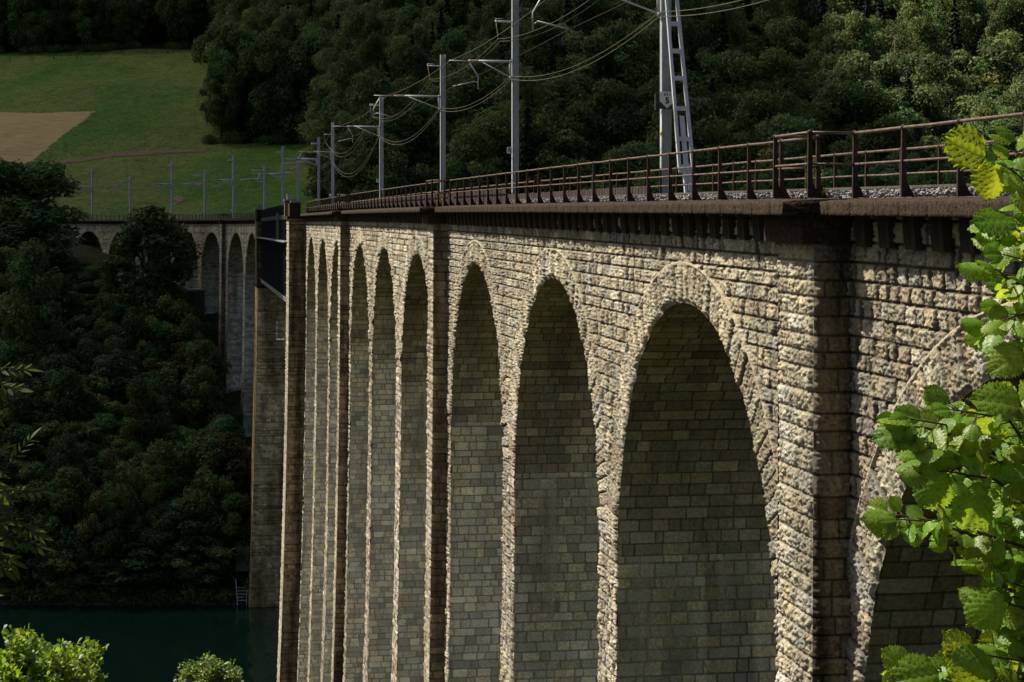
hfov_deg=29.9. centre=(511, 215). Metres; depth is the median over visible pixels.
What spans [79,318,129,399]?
broadleaf tree
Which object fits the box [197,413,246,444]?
broadleaf tree
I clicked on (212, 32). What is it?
broadleaf tree
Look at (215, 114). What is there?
broadleaf tree
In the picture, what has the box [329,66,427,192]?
broadleaf tree
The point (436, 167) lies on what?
broadleaf tree
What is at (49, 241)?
broadleaf tree
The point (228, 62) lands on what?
broadleaf tree
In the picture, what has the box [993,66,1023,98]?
broadleaf tree
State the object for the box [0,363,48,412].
broadleaf tree
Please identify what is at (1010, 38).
broadleaf tree
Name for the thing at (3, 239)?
broadleaf tree
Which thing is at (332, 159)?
catenary mast
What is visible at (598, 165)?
broadleaf tree
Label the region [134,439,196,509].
broadleaf tree
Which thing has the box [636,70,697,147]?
broadleaf tree
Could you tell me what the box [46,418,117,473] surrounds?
broadleaf tree
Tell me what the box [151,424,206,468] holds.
broadleaf tree
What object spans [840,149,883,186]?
broadleaf tree
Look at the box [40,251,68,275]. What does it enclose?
broadleaf tree
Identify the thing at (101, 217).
deck railing
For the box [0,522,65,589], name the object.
broadleaf tree
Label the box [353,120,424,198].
broadleaf tree
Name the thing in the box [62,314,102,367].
broadleaf tree
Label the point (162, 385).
broadleaf tree
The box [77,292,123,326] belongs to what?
broadleaf tree
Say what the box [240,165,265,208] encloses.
catenary mast
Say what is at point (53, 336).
broadleaf tree
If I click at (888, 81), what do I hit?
broadleaf tree
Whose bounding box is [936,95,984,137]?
broadleaf tree
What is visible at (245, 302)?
stone viaduct
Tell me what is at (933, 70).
broadleaf tree
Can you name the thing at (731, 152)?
broadleaf tree
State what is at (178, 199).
bare earth
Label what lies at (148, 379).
broadleaf tree
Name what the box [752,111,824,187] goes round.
broadleaf tree
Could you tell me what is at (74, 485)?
broadleaf tree
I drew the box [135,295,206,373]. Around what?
broadleaf tree
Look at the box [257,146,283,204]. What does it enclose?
catenary mast
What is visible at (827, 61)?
broadleaf tree
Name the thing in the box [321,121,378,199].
broadleaf tree
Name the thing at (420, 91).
feeder cable
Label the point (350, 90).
broadleaf tree
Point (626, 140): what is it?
broadleaf tree
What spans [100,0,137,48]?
broadleaf tree
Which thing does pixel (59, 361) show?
broadleaf tree
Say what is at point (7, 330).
broadleaf tree
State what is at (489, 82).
broadleaf tree
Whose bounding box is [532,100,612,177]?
broadleaf tree
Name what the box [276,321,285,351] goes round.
inspection platform
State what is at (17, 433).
broadleaf tree
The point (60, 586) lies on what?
broadleaf tree
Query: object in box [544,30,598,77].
broadleaf tree
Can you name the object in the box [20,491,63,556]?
broadleaf tree
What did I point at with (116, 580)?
broadleaf tree
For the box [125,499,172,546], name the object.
broadleaf tree
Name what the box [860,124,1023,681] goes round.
hazel bush
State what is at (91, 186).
catenary mast
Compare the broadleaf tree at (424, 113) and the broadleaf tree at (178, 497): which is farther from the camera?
the broadleaf tree at (424, 113)
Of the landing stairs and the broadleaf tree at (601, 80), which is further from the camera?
the broadleaf tree at (601, 80)
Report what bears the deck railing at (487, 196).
on the stone viaduct at (585, 442)
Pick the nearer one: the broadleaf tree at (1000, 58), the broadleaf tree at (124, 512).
the broadleaf tree at (124, 512)
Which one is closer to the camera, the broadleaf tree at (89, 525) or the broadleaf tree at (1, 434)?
the broadleaf tree at (89, 525)
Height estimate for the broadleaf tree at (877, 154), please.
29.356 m
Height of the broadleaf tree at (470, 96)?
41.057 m
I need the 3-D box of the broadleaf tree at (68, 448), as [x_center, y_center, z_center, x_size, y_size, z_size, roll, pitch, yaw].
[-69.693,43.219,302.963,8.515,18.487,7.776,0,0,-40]
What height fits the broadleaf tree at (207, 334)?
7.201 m
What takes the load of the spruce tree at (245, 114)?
on the ground
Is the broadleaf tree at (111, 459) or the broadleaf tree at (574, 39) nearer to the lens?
the broadleaf tree at (111, 459)
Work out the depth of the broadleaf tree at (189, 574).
290.33 m
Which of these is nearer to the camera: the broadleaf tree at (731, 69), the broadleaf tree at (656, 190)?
the broadleaf tree at (656, 190)
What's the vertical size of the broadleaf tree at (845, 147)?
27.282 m
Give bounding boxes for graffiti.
[231,374,241,388]
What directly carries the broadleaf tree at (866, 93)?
on the ground
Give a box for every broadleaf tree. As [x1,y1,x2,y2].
[0,158,87,249]
[0,176,67,232]
[0,213,85,271]
[0,231,14,252]
[0,238,71,371]
[0,245,40,334]
[0,259,5,297]
[0,319,30,380]
[0,338,48,386]
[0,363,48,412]
[0,383,43,428]
[0,385,66,464]
[0,408,23,459]
[0,423,49,512]
[0,430,16,499]
[0,452,23,499]
[0,509,32,579]
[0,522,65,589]
[1,503,28,553]
[2,460,56,522]
[3,0,43,51]
[10,326,76,378]
[16,242,48,274]
[17,0,47,48]
[17,268,51,324]
[20,420,62,489]
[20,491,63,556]
[24,0,72,50]
[25,368,69,447]
[27,465,106,573]
[28,272,85,347]
[31,544,96,597]
[37,353,87,400]
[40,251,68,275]
[40,453,99,513]
[43,431,96,522]
[46,367,97,446]
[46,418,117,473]
[55,255,87,284]
[60,507,105,535]
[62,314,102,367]
[63,375,118,443]
[66,337,108,392]
[66,489,125,589]
[69,0,109,49]
[72,497,132,552]
[74,0,117,44]
[75,263,114,300]
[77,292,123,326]
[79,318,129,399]
[82,400,140,458]
[85,447,140,529]
[87,293,138,348]
[88,542,167,593]
[90,353,140,433]
[91,439,143,486]
[92,261,140,303]
[94,336,139,394]
[99,204,203,308]
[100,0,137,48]
[101,460,158,553]
[106,306,162,370]
[116,375,174,459]
[117,357,181,419]
[117,451,179,504]
[119,286,171,350]
[125,339,168,376]
[125,376,159,437]
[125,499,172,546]
[125,528,189,597]
[130,507,178,560]
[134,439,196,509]
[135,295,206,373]
[137,366,200,438]
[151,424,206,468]
[155,495,200,540]
[160,0,198,44]
[160,498,220,567]
[160,535,234,590]
[162,282,191,312]
[163,342,217,398]
[166,434,226,499]
[167,321,221,377]
[168,316,191,325]
[168,365,225,435]
[171,326,215,349]
[180,338,231,424]
[180,466,234,561]
[186,430,251,517]
[190,13,242,116]
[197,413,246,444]
[200,60,242,140]
[201,414,245,491]
[202,20,261,116]
[204,44,240,115]
[207,498,252,548]
[208,491,251,586]
[212,406,245,426]
[223,64,262,130]
[235,25,301,135]
[243,34,285,112]
[258,41,309,135]
[267,38,322,141]
[287,24,333,127]
[298,17,333,39]
[301,98,355,201]
[303,27,333,93]
[309,37,341,84]
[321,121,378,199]
[321,164,366,204]
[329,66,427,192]
[338,127,414,201]
[344,86,366,116]
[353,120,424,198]
[358,79,433,117]
[358,88,407,123]
[394,100,439,194]
[397,74,449,141]
[403,116,455,193]
[415,74,453,143]
[421,36,510,124]
[428,162,458,191]
[439,124,508,193]
[446,115,510,190]
[447,114,473,158]
[453,58,523,123]
[467,119,508,188]
[473,62,564,178]
[508,114,589,190]
[519,128,595,193]
[520,115,599,190]
[532,74,547,106]
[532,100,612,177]
[533,76,594,126]
[542,71,598,117]
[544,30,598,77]
[569,28,653,110]
[574,78,641,185]
[583,177,620,189]
[589,76,627,114]
[591,150,633,185]
[592,17,659,107]
[592,100,631,117]
[597,108,644,183]
[613,83,647,115]
[614,126,645,148]
[626,101,687,186]
[634,179,656,191]
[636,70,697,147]
[645,48,705,83]
[651,166,701,193]
[672,125,717,167]
[674,145,722,191]
[675,69,719,131]
[693,47,741,92]
[696,90,759,161]
[696,169,732,191]
[698,48,770,109]
[701,121,742,175]
[715,129,772,189]
[722,146,778,190]
[723,87,813,181]
[724,46,810,123]
[728,173,772,190]
[736,123,770,146]
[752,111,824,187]
[764,141,822,189]
[769,57,814,85]
[772,59,812,79]
[784,134,825,185]
[794,52,890,140]
[797,68,859,117]
[797,118,841,166]
[801,31,869,78]
[802,76,895,167]
[812,141,840,167]
[813,167,850,187]
[815,100,850,141]
[827,140,866,184]
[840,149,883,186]
[844,128,907,186]
[850,69,886,108]
[859,146,937,185]
[866,53,930,114]
[876,106,932,171]
[879,65,912,88]
[879,84,953,141]
[891,50,934,91]
[902,50,977,136]
[908,150,968,184]
[916,117,946,148]
[933,49,984,98]
[934,69,972,97]
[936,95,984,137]
[938,91,1002,139]
[941,92,967,107]
[948,168,977,183]
[964,39,1023,100]
[975,28,1023,98]
[989,125,1022,160]
[991,82,1023,126]
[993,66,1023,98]
[997,89,1023,123]
[997,94,1013,108]
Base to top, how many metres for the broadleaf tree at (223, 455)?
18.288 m
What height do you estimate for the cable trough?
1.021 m
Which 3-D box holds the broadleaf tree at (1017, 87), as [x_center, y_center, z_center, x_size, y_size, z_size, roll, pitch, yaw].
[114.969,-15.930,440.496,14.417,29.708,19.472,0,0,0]
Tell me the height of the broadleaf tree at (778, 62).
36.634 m
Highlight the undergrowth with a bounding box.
[0,40,308,606]
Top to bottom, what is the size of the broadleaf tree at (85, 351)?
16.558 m
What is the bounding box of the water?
[0,605,279,681]
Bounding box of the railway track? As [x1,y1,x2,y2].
[79,183,971,219]
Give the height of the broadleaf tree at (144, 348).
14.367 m
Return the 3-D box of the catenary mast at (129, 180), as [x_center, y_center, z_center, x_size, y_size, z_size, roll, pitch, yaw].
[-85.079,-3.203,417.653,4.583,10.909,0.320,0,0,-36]
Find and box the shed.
[177,288,206,317]
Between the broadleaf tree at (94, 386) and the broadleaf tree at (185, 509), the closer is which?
the broadleaf tree at (185, 509)
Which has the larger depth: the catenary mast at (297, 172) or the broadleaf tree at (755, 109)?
the broadleaf tree at (755, 109)
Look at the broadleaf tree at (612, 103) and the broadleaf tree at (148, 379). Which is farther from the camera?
the broadleaf tree at (612, 103)
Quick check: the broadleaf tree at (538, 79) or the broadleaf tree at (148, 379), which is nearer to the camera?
the broadleaf tree at (148, 379)
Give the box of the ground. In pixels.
[0,25,327,604]
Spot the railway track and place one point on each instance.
(881, 187)
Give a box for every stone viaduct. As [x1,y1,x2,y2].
[55,205,306,606]
[277,194,1023,681]
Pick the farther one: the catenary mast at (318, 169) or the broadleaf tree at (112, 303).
the broadleaf tree at (112, 303)
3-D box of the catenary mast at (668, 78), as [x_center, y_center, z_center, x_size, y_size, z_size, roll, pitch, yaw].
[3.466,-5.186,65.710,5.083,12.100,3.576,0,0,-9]
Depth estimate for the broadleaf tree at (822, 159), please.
410.48 m
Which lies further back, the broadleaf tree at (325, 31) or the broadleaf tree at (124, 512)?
the broadleaf tree at (325, 31)
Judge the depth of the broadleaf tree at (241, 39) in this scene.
651.17 m
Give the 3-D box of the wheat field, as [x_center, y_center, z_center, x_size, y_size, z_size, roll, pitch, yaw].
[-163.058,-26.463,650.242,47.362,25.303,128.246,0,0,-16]
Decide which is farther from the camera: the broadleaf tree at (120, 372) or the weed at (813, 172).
the broadleaf tree at (120, 372)
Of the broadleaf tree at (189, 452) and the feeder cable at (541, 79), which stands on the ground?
the broadleaf tree at (189, 452)
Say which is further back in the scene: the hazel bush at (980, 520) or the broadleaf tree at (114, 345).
the broadleaf tree at (114, 345)
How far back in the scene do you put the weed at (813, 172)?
37.14 m
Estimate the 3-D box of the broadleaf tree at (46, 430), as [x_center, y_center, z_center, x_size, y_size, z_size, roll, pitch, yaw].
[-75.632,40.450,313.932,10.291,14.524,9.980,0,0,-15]
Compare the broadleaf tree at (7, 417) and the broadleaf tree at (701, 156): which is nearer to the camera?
the broadleaf tree at (7, 417)
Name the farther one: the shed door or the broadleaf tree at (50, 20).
the broadleaf tree at (50, 20)
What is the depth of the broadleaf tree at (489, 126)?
411.32 m
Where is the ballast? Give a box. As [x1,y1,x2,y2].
[476,186,1010,203]
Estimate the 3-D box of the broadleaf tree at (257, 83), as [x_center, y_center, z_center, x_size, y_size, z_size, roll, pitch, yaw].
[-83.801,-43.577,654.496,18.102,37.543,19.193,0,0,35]
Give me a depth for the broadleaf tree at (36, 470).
298.91 m
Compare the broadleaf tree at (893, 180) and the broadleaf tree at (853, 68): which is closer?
the broadleaf tree at (893, 180)
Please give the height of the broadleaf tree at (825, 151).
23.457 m
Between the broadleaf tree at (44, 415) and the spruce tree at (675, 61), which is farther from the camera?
the spruce tree at (675, 61)
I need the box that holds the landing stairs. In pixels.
[235,579,246,605]
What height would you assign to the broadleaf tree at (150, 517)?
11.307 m
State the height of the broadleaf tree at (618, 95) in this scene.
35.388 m
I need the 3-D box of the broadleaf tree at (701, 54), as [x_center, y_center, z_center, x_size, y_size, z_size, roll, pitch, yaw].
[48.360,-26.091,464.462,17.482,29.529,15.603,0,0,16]
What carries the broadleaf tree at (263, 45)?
on the ground
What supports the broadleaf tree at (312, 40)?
on the ground
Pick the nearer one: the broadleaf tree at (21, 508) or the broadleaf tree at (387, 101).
the broadleaf tree at (21, 508)
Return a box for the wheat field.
[0,111,94,163]
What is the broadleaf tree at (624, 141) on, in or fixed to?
on the ground
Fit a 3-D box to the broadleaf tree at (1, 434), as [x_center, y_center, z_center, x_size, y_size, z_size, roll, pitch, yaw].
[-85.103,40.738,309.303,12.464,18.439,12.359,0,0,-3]
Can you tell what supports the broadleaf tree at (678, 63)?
on the ground
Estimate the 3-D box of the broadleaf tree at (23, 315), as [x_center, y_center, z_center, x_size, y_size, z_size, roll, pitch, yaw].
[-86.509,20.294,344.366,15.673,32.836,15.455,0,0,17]
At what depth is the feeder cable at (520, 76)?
87.18 m
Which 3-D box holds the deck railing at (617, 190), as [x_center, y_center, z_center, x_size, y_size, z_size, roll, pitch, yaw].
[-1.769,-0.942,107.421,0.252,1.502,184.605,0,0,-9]
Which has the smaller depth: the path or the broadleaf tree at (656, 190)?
the broadleaf tree at (656, 190)
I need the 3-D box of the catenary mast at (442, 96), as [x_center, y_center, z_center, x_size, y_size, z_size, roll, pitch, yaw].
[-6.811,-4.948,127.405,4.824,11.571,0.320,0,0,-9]
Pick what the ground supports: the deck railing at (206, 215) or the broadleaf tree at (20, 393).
the broadleaf tree at (20, 393)
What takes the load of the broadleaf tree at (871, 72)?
on the ground
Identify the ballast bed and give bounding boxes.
[211,194,1012,219]
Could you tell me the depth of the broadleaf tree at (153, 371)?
337.62 m
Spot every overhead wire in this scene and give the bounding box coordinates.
[77,0,544,186]
[89,0,630,191]
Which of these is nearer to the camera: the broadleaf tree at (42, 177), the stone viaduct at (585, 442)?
the stone viaduct at (585, 442)
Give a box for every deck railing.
[81,213,249,218]
[82,212,254,219]
[307,111,1023,212]
[352,140,997,201]
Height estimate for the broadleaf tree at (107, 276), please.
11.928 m
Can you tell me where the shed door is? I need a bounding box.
[187,293,194,302]
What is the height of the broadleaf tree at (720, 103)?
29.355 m
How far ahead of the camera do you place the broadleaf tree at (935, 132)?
421.90 m
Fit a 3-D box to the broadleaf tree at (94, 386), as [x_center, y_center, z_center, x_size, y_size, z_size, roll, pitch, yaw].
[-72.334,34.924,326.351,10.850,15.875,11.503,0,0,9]
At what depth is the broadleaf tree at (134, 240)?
358.63 m
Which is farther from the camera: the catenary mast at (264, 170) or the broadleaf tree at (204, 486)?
the catenary mast at (264, 170)
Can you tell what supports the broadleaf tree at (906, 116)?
on the ground
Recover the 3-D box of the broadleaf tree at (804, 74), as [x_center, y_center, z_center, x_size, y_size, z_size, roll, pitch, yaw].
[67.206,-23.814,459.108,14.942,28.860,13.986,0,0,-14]
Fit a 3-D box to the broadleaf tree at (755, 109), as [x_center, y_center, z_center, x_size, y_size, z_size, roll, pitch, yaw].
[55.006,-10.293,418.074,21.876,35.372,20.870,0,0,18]
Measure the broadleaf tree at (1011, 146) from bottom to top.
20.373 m
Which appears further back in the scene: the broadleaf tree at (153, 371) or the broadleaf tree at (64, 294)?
the broadleaf tree at (64, 294)
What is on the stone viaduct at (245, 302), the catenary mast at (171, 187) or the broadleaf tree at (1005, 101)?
the catenary mast at (171, 187)
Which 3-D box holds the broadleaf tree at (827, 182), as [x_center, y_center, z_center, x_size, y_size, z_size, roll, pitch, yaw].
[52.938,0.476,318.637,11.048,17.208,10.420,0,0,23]
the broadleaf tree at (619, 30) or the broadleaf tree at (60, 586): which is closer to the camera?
the broadleaf tree at (60, 586)
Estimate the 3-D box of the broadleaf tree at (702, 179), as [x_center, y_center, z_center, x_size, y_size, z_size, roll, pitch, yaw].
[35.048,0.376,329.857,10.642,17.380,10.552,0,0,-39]
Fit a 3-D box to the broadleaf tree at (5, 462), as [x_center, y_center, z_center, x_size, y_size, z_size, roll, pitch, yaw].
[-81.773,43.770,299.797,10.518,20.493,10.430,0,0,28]
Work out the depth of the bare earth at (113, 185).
548.36 m
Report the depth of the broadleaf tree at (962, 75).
448.61 m
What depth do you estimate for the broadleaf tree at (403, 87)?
437.53 m
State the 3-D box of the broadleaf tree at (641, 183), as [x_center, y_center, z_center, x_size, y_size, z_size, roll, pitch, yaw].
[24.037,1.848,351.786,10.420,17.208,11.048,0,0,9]
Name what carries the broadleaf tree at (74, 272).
on the ground
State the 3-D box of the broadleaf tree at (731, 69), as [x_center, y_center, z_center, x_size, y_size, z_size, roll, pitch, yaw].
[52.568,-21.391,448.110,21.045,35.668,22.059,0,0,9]
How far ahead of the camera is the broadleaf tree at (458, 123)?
438.83 m
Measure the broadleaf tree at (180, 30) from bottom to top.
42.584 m
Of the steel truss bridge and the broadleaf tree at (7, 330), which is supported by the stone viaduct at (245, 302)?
the steel truss bridge
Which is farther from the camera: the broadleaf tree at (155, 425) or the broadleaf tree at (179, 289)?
the broadleaf tree at (179, 289)
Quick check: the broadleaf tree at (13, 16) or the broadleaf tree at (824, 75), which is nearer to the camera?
the broadleaf tree at (824, 75)
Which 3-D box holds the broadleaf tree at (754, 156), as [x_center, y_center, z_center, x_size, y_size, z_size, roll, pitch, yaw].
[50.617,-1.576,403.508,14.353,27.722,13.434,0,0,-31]
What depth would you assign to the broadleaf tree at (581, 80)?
440.47 m
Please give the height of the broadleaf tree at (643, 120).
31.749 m
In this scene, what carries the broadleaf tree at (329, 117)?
on the ground
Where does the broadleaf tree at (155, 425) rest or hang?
on the ground
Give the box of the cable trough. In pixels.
[168,217,254,219]
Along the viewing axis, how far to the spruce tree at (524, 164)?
404.69 m
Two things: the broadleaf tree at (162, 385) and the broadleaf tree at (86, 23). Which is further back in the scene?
the broadleaf tree at (86, 23)
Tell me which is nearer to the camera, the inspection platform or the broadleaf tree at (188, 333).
the inspection platform
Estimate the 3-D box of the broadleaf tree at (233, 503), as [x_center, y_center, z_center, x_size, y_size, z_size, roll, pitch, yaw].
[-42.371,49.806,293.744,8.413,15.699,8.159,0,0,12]
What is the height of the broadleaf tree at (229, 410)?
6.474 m
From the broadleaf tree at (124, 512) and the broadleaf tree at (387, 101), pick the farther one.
the broadleaf tree at (387, 101)
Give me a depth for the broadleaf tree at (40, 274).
360.12 m
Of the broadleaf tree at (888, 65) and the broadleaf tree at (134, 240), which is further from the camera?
the broadleaf tree at (888, 65)
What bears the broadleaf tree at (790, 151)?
on the ground
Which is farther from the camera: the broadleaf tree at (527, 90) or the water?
the broadleaf tree at (527, 90)
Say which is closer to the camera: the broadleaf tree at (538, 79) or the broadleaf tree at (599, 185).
the broadleaf tree at (599, 185)
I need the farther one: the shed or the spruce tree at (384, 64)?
the spruce tree at (384, 64)
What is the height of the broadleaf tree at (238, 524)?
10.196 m
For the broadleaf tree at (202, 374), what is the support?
on the ground
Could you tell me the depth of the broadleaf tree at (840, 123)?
431.08 m
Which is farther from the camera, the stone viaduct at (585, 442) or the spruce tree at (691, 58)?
the spruce tree at (691, 58)
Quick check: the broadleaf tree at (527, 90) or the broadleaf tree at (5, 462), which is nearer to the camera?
the broadleaf tree at (5, 462)
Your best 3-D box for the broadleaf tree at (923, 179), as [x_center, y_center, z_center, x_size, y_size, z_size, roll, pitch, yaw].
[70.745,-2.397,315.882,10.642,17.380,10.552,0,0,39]
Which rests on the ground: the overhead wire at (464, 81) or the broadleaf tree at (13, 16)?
the broadleaf tree at (13, 16)
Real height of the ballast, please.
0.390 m
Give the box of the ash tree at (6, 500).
[0,340,57,595]
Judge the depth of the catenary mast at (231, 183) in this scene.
366.00 m
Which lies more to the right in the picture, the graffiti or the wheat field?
the graffiti
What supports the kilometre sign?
attached to the catenary mast at (668, 78)
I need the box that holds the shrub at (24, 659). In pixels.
[0,624,108,681]
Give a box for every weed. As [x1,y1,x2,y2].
[804,156,823,183]
[820,188,829,195]
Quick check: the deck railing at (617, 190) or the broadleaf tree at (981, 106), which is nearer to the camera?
the deck railing at (617, 190)
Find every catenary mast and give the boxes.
[78,168,92,214]
[111,176,130,216]
[154,161,172,217]
[183,170,205,217]
[211,155,233,217]
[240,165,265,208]
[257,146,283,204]
[270,157,298,200]
[286,137,319,205]
[298,122,333,203]
[333,97,383,198]
[373,54,445,191]
[449,0,518,193]
[532,0,692,192]
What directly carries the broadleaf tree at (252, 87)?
on the ground
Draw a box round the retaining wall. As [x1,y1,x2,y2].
[234,546,250,570]
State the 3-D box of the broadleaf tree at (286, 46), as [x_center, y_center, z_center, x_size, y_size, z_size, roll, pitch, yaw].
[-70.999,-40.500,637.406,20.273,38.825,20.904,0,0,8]
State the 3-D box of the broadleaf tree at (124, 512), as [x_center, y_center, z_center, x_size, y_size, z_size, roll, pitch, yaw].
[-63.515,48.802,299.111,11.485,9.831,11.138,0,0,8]
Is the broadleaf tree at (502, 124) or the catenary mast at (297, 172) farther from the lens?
the broadleaf tree at (502, 124)
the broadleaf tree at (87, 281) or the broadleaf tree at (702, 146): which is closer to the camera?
the broadleaf tree at (87, 281)
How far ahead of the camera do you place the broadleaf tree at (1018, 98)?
429.37 m
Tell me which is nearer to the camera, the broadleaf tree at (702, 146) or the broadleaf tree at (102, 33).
the broadleaf tree at (702, 146)
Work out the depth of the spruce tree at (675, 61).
450.75 m
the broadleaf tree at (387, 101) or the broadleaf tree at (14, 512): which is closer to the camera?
the broadleaf tree at (14, 512)
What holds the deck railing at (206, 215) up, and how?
on the stone viaduct at (245, 302)
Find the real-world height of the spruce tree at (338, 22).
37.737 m
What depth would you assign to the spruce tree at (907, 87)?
424.89 m
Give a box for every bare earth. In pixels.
[104,184,119,186]
[166,196,184,202]
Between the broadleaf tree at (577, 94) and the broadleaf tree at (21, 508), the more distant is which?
the broadleaf tree at (577, 94)
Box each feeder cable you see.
[92,0,597,180]
[96,0,588,178]
[96,0,767,199]
[100,0,741,197]
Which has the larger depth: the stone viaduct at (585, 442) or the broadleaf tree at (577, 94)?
the broadleaf tree at (577, 94)
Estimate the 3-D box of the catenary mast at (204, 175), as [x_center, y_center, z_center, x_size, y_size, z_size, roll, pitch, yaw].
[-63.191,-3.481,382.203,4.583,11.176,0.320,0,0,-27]
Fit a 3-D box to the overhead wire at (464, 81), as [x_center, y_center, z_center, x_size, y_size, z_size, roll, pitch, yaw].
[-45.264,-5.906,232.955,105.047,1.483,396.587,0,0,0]
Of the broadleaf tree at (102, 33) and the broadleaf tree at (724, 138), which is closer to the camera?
the broadleaf tree at (724, 138)
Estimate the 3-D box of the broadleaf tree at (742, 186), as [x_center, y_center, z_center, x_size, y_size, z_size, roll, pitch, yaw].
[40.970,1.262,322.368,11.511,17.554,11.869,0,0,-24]
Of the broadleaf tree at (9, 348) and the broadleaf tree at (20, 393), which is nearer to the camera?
the broadleaf tree at (20, 393)
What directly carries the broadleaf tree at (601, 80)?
on the ground
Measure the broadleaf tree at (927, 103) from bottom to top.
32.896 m
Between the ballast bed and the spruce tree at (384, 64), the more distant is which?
the spruce tree at (384, 64)
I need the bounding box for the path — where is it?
[49,148,207,164]
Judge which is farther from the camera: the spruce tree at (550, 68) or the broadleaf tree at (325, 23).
the broadleaf tree at (325, 23)
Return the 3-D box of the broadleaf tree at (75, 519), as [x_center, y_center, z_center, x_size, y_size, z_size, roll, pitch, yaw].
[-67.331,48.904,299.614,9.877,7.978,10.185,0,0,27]
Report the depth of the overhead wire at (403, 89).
105.29 m
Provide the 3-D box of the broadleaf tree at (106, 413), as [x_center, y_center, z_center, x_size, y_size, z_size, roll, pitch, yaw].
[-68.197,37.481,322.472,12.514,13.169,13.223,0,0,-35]
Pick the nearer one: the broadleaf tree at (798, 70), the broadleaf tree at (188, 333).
the broadleaf tree at (188, 333)
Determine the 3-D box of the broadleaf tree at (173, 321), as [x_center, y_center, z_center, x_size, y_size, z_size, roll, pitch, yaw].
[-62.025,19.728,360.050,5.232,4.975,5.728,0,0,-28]
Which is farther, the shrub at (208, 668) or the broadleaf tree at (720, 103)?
the broadleaf tree at (720, 103)
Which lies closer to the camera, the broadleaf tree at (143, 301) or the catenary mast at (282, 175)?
the catenary mast at (282, 175)
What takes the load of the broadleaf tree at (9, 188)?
on the ground
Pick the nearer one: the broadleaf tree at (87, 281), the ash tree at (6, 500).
the ash tree at (6, 500)
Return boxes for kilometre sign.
[655,92,672,109]
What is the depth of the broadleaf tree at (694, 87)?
432.06 m
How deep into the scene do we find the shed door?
365.08 m
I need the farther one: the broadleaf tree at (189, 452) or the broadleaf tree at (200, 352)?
the broadleaf tree at (200, 352)
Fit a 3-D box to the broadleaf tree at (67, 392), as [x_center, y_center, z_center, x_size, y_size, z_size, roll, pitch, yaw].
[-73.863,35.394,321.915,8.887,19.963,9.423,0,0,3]
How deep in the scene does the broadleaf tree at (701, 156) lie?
402.48 m
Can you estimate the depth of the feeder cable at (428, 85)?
114.57 m
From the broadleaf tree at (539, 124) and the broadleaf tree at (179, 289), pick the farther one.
the broadleaf tree at (539, 124)
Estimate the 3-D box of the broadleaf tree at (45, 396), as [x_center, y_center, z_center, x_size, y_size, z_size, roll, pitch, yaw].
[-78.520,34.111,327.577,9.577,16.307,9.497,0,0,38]
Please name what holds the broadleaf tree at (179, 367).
on the ground
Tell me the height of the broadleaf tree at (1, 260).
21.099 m
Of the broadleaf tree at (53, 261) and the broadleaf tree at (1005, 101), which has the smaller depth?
the broadleaf tree at (53, 261)
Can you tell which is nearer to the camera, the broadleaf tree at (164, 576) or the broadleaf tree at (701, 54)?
the broadleaf tree at (164, 576)
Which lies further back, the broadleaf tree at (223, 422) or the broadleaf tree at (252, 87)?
the broadleaf tree at (252, 87)
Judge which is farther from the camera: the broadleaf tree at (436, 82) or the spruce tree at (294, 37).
the spruce tree at (294, 37)
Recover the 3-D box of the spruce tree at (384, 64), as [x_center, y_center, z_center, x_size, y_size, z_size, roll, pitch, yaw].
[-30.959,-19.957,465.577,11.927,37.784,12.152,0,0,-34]
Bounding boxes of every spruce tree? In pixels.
[197,0,209,44]
[235,63,257,142]
[291,24,297,41]
[332,14,341,33]
[380,56,391,81]
[510,101,541,193]
[542,42,559,97]
[671,31,679,113]
[685,37,699,107]
[708,78,715,95]
[710,12,730,89]
[902,72,916,110]
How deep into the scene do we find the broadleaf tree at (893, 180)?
320.29 m
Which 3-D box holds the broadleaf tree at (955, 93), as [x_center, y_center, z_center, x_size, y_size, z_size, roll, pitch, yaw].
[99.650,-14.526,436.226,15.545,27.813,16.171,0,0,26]
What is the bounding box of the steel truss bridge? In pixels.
[253,205,310,301]
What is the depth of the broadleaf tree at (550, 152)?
401.23 m
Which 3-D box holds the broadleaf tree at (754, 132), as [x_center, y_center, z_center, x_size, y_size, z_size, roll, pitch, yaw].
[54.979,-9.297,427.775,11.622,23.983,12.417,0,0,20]
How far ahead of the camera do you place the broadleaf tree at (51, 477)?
305.46 m
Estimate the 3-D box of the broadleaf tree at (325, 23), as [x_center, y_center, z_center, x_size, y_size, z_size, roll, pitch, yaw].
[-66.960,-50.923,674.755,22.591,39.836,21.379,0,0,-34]
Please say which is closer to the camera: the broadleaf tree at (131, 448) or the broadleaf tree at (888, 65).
the broadleaf tree at (131, 448)
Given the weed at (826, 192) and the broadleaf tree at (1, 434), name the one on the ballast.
the weed at (826, 192)
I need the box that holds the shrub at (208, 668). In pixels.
[173,651,243,681]

